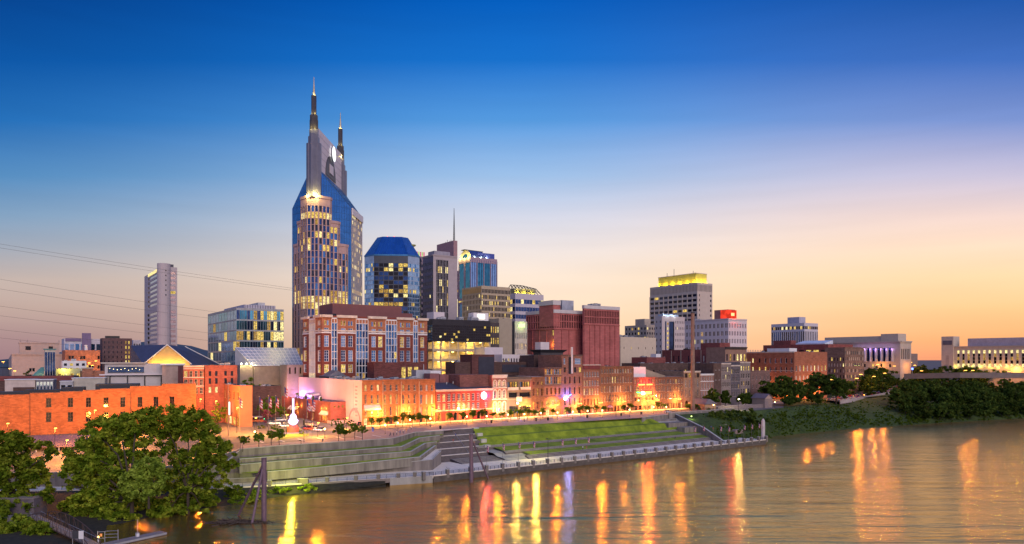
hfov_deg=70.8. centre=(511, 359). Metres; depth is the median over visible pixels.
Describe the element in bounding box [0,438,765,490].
promenade
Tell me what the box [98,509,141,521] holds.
shrub
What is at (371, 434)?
plaza
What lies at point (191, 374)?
brick building
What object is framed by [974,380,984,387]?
bank tree
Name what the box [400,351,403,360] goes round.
window
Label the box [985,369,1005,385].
tree
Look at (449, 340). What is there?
parking garage
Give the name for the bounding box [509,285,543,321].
office tower
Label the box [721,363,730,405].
brick building
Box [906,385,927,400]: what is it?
bank tree
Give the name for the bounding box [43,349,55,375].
glass tower
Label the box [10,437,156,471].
parking lot
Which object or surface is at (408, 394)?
brick shop
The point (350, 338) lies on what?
window
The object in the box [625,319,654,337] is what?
apartment block
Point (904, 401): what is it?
bank tree
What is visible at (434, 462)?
ramp wall
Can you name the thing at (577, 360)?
window
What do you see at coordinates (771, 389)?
tree
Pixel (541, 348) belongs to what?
brick building
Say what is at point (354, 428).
street tree
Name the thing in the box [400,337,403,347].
window
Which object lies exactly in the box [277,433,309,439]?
grass verge
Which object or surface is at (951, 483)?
water
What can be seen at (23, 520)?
shrub
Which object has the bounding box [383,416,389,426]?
street tree
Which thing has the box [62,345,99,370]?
brick building
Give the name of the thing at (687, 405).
tree
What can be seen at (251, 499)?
shrub
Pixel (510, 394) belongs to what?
window
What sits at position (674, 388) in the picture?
brick shop
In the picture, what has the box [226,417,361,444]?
road
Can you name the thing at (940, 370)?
tree
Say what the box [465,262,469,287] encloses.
window
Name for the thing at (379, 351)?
window
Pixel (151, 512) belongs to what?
shrub
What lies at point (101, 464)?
riverside tree
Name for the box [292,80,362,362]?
office tower
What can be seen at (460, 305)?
window
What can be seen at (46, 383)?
rooftop cabin
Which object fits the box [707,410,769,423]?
shrub
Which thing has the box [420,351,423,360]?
window
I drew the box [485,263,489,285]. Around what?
window
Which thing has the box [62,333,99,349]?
hospital
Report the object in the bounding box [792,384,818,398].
tree
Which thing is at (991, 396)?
bank tree
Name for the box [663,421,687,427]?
terrace wall
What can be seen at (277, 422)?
parked car
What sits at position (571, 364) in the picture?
brick shop
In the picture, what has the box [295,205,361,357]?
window
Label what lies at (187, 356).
gabled hall
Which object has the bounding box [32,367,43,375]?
pavilion
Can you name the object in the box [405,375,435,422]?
brick shop
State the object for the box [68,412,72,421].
window
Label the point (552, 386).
brick shop
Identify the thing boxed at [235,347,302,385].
glass arcade
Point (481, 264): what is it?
window
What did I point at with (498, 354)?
white arcade building
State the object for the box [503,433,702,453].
seating tier
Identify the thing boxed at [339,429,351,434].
street tree
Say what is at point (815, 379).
tree
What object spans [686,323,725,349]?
window
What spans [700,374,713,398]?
brick shop
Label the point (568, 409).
street tree
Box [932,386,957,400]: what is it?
bank tree
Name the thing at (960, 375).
road wall
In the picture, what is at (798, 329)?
office tower
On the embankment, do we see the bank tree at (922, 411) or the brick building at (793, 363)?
the bank tree at (922, 411)
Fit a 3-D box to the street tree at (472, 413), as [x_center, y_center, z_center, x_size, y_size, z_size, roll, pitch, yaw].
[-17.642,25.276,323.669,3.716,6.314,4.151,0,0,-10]
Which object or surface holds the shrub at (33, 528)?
on the river bank
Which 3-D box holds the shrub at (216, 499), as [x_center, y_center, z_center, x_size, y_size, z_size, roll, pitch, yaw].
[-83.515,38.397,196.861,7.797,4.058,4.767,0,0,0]
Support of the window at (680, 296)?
in the office tower at (684, 295)
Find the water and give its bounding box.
[92,401,1023,543]
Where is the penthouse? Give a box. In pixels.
[99,362,162,385]
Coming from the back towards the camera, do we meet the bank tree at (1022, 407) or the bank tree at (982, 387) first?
the bank tree at (982, 387)
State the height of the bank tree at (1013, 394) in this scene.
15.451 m
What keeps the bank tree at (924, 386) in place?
on the embankment
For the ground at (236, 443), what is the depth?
275.18 m
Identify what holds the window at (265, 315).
in the office block at (259, 325)
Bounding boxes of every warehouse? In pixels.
[0,383,195,434]
[445,360,526,375]
[620,335,655,365]
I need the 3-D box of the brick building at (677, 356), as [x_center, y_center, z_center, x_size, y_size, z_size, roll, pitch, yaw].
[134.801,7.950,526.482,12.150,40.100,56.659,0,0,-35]
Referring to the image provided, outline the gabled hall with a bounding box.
[131,344,218,365]
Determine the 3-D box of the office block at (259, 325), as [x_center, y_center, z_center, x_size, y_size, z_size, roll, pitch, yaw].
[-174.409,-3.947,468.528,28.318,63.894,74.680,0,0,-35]
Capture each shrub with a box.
[0,512,39,533]
[0,530,12,533]
[21,520,55,535]
[56,496,86,511]
[70,507,96,516]
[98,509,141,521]
[134,496,164,510]
[146,504,171,517]
[170,502,194,511]
[196,494,220,505]
[223,481,244,497]
[227,494,258,503]
[245,489,267,497]
[268,485,291,493]
[297,483,317,491]
[707,408,753,415]
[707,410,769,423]
[746,417,765,430]
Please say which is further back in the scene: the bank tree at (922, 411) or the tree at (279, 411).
the bank tree at (922, 411)
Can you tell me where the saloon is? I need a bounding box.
[633,367,664,410]
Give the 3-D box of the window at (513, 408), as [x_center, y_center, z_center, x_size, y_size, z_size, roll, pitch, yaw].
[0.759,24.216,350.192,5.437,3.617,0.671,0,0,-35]
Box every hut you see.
[689,398,716,409]
[751,393,772,407]
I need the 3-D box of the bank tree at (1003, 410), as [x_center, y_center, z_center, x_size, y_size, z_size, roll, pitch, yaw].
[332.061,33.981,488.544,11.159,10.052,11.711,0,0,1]
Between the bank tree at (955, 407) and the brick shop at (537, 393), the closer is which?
the brick shop at (537, 393)
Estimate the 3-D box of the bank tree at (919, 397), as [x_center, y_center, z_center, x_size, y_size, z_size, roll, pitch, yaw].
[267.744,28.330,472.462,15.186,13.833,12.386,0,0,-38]
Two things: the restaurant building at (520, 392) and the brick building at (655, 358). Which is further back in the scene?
the brick building at (655, 358)
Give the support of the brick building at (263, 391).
on the ground at (236, 443)
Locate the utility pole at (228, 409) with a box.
[227,383,228,435]
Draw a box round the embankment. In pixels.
[680,393,1023,439]
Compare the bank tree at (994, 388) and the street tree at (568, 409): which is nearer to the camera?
the street tree at (568, 409)
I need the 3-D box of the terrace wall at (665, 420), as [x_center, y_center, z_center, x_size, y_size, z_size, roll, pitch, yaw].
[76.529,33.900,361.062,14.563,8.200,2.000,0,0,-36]
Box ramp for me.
[422,449,438,459]
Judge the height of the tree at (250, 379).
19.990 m
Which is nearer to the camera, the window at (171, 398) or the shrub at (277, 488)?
the shrub at (277, 488)
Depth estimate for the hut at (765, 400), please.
422.76 m
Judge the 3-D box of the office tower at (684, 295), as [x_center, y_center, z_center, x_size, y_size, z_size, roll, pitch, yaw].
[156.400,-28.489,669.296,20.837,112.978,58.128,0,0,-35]
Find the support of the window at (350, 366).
in the hotel at (349, 340)
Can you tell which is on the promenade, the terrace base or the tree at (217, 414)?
the terrace base
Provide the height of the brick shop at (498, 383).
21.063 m
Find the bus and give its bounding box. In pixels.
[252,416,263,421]
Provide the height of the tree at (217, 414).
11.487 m
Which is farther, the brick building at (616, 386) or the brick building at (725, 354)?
the brick building at (725, 354)
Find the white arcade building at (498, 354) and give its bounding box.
[475,347,519,361]
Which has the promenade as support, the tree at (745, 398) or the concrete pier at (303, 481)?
the concrete pier at (303, 481)
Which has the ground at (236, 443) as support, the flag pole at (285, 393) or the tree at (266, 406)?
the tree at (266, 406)
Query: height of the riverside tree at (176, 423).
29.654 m
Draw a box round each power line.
[1,279,211,311]
[2,306,205,332]
[3,244,286,287]
[3,248,286,289]
[3,289,203,317]
[6,316,207,340]
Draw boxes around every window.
[25,346,52,349]
[45,352,46,374]
[46,398,50,406]
[46,412,50,421]
[48,352,49,374]
[50,352,51,374]
[53,352,54,374]
[68,398,72,406]
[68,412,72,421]
[86,397,90,406]
[86,412,90,421]
[104,397,108,406]
[107,367,143,372]
[120,397,124,406]
[138,397,141,406]
[154,397,157,406]
[170,396,173,404]
[237,310,282,359]
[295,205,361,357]
[304,320,423,377]
[324,335,328,346]
[324,350,328,360]
[324,364,328,372]
[341,336,344,346]
[341,350,344,360]
[341,364,344,372]
[348,336,352,346]
[348,350,352,360]
[348,364,352,372]
[365,263,418,318]
[371,336,375,346]
[371,350,375,360]
[378,336,381,346]
[378,350,381,360]
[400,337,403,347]
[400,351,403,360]
[402,367,405,377]
[406,337,409,347]
[406,351,409,360]
[408,367,411,376]
[420,337,423,347]
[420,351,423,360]
[428,260,447,311]
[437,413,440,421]
[446,325,481,338]
[459,264,463,298]
[459,304,461,316]
[463,289,509,317]
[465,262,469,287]
[471,262,475,286]
[478,263,482,285]
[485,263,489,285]
[491,264,495,286]
[509,392,516,396]
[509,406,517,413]
[510,299,525,318]
[520,392,529,396]
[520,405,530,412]
[575,358,580,363]
[651,284,711,323]
[669,322,673,348]
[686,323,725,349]
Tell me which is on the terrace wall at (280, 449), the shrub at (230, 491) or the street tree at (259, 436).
the street tree at (259, 436)
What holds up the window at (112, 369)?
in the penthouse
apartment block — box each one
[100,336,131,370]
[132,340,140,344]
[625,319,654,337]
[655,314,684,356]
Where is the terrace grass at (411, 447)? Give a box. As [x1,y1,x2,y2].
[239,434,442,472]
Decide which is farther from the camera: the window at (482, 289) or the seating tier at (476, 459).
the window at (482, 289)
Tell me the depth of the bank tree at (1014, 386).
525.96 m
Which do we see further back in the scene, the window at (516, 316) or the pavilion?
the window at (516, 316)
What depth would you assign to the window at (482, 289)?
509.09 m
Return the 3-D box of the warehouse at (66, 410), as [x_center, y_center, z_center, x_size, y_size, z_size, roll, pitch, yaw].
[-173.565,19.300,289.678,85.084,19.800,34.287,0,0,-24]
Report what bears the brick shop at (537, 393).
on the ground at (236, 443)
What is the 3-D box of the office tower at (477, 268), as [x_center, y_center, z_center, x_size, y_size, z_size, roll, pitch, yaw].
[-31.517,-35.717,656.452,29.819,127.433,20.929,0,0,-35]
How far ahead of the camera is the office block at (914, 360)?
704.14 m
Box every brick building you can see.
[0,375,78,390]
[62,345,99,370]
[80,368,104,376]
[178,365,203,420]
[204,362,236,422]
[224,382,251,426]
[252,384,280,417]
[460,354,493,374]
[519,342,566,366]
[599,365,633,412]
[622,362,716,371]
[632,354,665,362]
[656,371,700,407]
[662,343,729,362]
[688,363,720,405]
[706,347,747,362]
[717,362,750,404]
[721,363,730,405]
[731,365,740,404]
[746,348,826,398]
[750,371,769,398]
[825,347,863,392]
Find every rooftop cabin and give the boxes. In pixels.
[4,379,35,390]
[35,379,56,388]
[59,381,72,388]
[72,377,107,389]
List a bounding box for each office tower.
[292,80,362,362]
[364,236,421,318]
[417,252,424,317]
[422,251,457,368]
[437,217,457,316]
[458,249,496,316]
[462,286,509,319]
[488,318,511,353]
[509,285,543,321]
[649,273,711,324]
[771,317,817,344]
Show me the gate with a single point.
(101, 535)
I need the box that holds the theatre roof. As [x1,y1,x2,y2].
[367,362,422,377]
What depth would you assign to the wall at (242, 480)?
221.04 m
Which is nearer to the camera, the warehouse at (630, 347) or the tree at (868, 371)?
the warehouse at (630, 347)
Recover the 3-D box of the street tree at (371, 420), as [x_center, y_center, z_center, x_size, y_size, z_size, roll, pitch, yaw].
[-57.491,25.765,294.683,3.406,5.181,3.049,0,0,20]
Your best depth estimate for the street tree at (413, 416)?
304.81 m
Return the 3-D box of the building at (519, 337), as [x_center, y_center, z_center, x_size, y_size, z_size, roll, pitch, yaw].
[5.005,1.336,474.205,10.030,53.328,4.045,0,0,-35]
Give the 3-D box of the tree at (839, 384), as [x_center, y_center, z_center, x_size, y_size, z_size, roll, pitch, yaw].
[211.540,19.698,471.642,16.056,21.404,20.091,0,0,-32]
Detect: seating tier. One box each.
[450,455,504,463]
[476,429,676,449]
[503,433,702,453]
[525,437,711,458]
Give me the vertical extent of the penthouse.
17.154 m
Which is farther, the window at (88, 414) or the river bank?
the window at (88, 414)
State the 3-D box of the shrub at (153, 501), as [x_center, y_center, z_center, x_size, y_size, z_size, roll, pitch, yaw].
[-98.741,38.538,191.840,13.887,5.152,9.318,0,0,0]
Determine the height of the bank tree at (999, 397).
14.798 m
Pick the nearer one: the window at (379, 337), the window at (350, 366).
the window at (350, 366)
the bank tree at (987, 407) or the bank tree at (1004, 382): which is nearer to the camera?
the bank tree at (987, 407)
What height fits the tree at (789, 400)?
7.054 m
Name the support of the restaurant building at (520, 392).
on the ground at (236, 443)
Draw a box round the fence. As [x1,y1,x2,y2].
[718,404,761,408]
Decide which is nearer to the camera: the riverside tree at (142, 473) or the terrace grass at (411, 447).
the riverside tree at (142, 473)
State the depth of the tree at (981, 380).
585.62 m
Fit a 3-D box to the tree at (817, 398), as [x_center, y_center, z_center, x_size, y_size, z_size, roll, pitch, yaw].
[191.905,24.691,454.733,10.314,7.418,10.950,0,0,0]
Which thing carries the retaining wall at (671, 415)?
on the ground at (236, 443)
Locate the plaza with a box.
[241,410,690,448]
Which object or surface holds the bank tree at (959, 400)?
on the embankment
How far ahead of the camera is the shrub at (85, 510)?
180.88 m
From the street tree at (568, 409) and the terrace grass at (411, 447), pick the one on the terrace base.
the terrace grass at (411, 447)
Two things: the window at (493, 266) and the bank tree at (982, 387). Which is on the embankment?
the bank tree at (982, 387)
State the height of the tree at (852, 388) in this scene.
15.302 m
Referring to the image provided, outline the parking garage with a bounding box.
[427,312,490,373]
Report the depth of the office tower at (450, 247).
588.76 m
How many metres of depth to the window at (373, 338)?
365.70 m
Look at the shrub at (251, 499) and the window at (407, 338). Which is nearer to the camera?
the shrub at (251, 499)
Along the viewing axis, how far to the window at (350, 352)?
358.71 m
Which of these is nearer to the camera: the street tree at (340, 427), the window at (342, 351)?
the street tree at (340, 427)
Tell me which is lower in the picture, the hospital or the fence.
the fence
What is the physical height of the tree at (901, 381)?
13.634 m
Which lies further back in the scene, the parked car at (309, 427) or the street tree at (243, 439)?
the parked car at (309, 427)
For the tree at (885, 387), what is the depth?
568.15 m
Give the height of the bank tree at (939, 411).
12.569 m
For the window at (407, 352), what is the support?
in the hotel at (349, 340)
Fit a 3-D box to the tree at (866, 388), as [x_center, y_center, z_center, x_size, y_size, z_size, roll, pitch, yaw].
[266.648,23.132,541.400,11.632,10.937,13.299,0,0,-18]
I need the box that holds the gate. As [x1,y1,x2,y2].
[97,530,117,542]
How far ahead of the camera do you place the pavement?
348.89 m
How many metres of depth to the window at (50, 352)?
401.84 m
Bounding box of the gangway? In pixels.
[29,511,100,543]
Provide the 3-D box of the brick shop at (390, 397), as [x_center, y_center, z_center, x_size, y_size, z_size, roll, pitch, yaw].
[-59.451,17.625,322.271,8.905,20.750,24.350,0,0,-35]
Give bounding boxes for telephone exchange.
[526,300,581,354]
[582,303,619,365]
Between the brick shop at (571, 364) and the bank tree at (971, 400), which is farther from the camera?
the bank tree at (971, 400)
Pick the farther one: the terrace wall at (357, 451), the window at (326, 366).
the window at (326, 366)
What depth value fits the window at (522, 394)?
354.88 m
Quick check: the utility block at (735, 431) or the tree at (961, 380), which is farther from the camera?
the tree at (961, 380)
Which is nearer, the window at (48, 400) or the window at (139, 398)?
the window at (48, 400)
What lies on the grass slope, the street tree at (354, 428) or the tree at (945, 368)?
the tree at (945, 368)
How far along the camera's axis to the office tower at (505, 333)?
458.39 m
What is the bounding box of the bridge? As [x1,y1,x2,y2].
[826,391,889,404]
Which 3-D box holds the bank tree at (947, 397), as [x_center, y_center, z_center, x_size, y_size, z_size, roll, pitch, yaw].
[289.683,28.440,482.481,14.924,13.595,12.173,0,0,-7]
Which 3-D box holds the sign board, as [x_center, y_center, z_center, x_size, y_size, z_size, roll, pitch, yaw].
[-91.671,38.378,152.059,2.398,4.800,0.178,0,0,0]
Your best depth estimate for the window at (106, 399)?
278.82 m
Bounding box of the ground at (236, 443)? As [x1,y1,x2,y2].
[0,360,940,471]
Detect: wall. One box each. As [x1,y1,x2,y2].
[10,449,237,486]
[30,484,302,491]
[222,477,254,483]
[226,450,239,477]
[238,430,443,457]
[239,435,439,462]
[239,442,436,473]
[267,445,435,479]
[342,450,440,473]
[433,440,765,482]
[641,414,667,421]
[655,419,675,421]
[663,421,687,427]
[668,408,733,418]
[675,414,723,441]
[677,424,726,432]
[904,372,1023,378]
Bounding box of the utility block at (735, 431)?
[732,429,742,433]
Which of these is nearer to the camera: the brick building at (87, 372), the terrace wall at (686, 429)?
the terrace wall at (686, 429)
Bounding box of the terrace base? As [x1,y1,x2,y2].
[215,473,260,482]
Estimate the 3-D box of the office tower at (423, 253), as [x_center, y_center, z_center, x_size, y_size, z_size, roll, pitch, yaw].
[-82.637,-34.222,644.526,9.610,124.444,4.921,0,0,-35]
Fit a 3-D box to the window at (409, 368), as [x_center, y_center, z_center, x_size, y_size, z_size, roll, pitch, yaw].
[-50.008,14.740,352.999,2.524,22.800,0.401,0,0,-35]
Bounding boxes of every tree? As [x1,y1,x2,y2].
[0,429,59,514]
[57,407,161,518]
[117,455,169,508]
[138,403,241,514]
[211,403,226,422]
[238,435,249,451]
[247,376,260,384]
[253,432,264,446]
[256,396,280,419]
[260,410,271,426]
[266,430,276,444]
[273,428,285,444]
[276,406,286,416]
[332,424,344,440]
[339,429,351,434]
[348,423,358,438]
[357,425,367,439]
[367,417,375,427]
[375,417,382,427]
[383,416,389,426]
[391,415,398,426]
[397,412,407,419]
[408,414,415,420]
[414,412,422,424]
[423,415,429,424]
[446,412,453,418]
[469,409,476,416]
[477,408,486,415]
[514,409,524,418]
[565,407,571,415]
[576,405,583,411]
[655,402,661,410]
[685,403,700,409]
[702,387,720,402]
[720,390,731,405]
[735,392,752,404]
[757,380,786,397]
[774,375,805,398]
[780,396,802,404]
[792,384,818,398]
[802,372,834,395]
[806,394,825,403]
[821,374,854,404]
[834,379,856,394]
[854,374,879,390]
[857,384,876,394]
[864,367,897,383]
[866,370,896,385]
[873,382,892,392]
[885,387,903,404]
[890,377,931,385]
[896,393,915,414]
[897,380,917,394]
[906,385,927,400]
[907,380,928,390]
[911,364,937,373]
[912,393,930,407]
[913,403,933,420]
[917,378,937,392]
[920,368,949,384]
[926,383,949,403]
[929,401,955,419]
[931,392,954,410]
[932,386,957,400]
[936,365,951,382]
[938,379,963,388]
[944,403,962,419]
[949,367,976,384]
[949,383,971,397]
[950,391,967,405]
[958,365,979,379]
[960,403,981,418]
[962,380,977,391]
[963,391,982,408]
[967,385,983,396]
[969,369,987,384]
[972,390,997,407]
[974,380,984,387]
[977,385,991,396]
[978,400,997,417]
[982,381,1002,392]
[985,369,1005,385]
[986,390,1007,409]
[991,402,1010,416]
[999,378,1013,392]
[999,383,1021,399]
[1001,399,1020,415]
[1003,388,1023,408]
[1012,381,1023,395]
[1016,402,1023,413]
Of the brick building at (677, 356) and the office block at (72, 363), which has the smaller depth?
the office block at (72, 363)
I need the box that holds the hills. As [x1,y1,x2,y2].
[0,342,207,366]
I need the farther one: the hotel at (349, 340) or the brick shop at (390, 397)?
the hotel at (349, 340)
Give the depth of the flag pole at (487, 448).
247.64 m
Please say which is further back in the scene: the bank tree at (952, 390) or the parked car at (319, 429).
the bank tree at (952, 390)
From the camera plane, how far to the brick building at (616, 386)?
389.00 m
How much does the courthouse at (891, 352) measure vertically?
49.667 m
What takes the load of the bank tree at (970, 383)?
on the embankment
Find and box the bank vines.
[690,398,1021,438]
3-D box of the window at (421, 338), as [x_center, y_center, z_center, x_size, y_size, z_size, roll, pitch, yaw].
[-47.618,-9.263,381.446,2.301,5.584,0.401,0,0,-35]
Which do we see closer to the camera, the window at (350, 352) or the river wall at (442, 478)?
the river wall at (442, 478)
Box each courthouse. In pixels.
[825,334,911,384]
[941,336,1023,389]
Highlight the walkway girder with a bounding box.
[312,476,432,484]
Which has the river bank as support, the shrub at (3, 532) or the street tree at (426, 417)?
the shrub at (3, 532)
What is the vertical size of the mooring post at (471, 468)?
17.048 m
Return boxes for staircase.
[429,427,490,462]
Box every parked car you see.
[269,420,280,424]
[303,425,314,429]
[313,427,323,431]
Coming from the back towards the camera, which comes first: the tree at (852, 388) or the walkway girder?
the tree at (852, 388)
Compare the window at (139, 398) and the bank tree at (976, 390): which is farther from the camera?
the bank tree at (976, 390)
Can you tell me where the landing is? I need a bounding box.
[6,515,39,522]
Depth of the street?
338.22 m
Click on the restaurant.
(327, 410)
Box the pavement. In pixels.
[353,402,776,426]
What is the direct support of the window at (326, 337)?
in the hotel at (349, 340)
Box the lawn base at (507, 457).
[485,418,678,460]
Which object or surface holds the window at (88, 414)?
in the warehouse at (66, 410)
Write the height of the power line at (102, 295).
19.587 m
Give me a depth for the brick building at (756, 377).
459.07 m
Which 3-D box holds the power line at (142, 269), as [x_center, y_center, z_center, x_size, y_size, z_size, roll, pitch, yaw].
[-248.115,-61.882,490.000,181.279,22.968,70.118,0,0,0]
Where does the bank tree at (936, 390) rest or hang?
on the embankment
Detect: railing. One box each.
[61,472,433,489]
[421,436,767,479]
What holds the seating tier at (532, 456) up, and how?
on the promenade
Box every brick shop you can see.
[299,370,381,425]
[366,376,399,424]
[383,376,417,423]
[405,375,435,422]
[411,370,493,421]
[446,374,507,417]
[514,376,544,415]
[519,367,562,415]
[538,347,582,414]
[582,365,599,412]
[655,377,666,408]
[665,376,683,408]
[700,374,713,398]
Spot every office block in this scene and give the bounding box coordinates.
[55,368,81,376]
[61,359,85,368]
[208,302,283,364]
[280,365,302,409]
[685,309,746,351]
[763,340,852,351]
[911,354,917,367]
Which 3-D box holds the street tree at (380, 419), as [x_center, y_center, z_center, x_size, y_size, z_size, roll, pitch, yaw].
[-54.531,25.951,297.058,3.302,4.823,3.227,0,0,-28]
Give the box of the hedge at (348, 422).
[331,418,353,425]
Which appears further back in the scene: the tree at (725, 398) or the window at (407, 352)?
the tree at (725, 398)
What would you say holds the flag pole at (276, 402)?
on the plaza
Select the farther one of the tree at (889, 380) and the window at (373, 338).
the tree at (889, 380)
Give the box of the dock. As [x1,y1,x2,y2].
[100,520,166,543]
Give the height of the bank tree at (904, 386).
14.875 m
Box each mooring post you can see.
[237,457,266,523]
[469,434,488,482]
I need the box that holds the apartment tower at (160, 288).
[144,263,176,361]
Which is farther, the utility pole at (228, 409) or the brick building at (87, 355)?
the brick building at (87, 355)
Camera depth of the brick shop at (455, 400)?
335.31 m
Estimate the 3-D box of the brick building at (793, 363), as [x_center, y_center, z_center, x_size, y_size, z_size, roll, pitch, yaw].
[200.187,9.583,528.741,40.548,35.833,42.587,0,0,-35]
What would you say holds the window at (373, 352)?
in the hotel at (349, 340)
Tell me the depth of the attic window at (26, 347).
570.57 m
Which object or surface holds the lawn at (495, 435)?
on the ground at (236, 443)
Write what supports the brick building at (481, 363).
on the ground at (236, 443)
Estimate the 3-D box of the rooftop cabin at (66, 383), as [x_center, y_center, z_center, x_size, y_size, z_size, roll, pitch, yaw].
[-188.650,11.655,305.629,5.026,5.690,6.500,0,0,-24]
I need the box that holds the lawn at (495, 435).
[473,418,706,454]
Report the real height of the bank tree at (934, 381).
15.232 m
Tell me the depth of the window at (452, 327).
412.48 m
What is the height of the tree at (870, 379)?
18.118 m
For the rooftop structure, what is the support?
on the ground at (236, 443)
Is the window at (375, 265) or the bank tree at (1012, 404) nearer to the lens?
the bank tree at (1012, 404)
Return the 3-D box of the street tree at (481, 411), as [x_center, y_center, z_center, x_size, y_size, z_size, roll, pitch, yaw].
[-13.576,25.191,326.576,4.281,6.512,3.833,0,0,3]
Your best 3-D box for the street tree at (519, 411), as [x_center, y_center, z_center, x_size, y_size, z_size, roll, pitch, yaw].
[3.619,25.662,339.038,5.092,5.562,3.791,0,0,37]
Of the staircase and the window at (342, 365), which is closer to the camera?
the staircase
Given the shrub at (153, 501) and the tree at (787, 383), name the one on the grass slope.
the tree at (787, 383)
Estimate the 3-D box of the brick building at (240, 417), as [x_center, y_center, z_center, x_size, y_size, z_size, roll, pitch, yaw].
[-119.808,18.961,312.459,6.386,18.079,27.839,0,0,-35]
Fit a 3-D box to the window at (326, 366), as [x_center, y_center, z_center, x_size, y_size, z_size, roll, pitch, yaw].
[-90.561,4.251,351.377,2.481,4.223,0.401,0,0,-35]
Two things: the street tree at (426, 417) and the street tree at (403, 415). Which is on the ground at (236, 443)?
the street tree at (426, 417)
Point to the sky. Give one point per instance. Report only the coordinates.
(851, 168)
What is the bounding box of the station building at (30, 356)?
[9,340,61,375]
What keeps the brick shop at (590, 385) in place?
on the ground at (236, 443)
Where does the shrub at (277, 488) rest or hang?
on the river bank
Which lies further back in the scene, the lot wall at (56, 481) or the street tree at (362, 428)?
the street tree at (362, 428)
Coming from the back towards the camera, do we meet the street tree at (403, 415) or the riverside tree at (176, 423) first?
the street tree at (403, 415)
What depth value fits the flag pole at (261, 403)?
254.56 m
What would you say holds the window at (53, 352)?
in the glass tower at (49, 361)
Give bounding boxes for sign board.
[72,530,83,543]
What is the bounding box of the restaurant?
[282,392,345,423]
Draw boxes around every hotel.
[301,303,428,378]
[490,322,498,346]
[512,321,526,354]
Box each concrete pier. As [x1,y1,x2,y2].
[267,480,271,486]
[297,478,308,484]
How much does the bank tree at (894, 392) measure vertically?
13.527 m
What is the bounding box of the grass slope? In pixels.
[784,387,964,406]
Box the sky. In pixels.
[0,0,1023,359]
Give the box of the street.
[365,403,783,428]
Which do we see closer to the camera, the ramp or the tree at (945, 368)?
the ramp
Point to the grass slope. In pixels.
(804, 402)
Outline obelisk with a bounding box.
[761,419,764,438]
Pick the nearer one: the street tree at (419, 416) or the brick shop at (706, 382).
the street tree at (419, 416)
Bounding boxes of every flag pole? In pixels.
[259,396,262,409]
[268,395,271,429]
[275,395,278,430]
[284,386,287,436]
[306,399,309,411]
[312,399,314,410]
[486,444,488,464]
[502,442,504,462]
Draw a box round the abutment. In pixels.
[0,495,46,515]
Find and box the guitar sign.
[287,395,298,431]
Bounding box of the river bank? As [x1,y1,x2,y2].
[0,481,385,543]
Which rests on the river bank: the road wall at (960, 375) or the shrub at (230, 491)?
the shrub at (230, 491)
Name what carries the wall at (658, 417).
on the ground at (236, 443)
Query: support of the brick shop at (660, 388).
on the ground at (236, 443)
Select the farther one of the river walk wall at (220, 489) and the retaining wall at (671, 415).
the retaining wall at (671, 415)
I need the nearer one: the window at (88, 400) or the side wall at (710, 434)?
the window at (88, 400)
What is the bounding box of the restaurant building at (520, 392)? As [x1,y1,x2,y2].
[507,376,531,417]
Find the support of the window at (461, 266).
in the office tower at (477, 268)
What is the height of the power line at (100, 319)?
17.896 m
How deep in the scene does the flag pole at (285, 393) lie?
261.09 m
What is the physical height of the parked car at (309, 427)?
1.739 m
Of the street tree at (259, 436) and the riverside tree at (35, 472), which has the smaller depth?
the riverside tree at (35, 472)
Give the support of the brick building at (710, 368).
on the ground at (236, 443)
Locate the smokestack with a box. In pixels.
[691,312,694,410]
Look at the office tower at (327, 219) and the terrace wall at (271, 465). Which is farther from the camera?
the office tower at (327, 219)
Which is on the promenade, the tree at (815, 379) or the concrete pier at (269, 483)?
the concrete pier at (269, 483)
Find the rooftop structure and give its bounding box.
[160,363,184,383]
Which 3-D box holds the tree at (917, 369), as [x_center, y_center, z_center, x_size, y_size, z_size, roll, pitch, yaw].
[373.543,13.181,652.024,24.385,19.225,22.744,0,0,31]
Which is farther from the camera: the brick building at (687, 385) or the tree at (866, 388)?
the tree at (866, 388)
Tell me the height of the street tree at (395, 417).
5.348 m
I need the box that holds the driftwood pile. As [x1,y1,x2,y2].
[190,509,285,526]
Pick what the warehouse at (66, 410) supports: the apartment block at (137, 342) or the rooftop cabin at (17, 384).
the rooftop cabin at (17, 384)

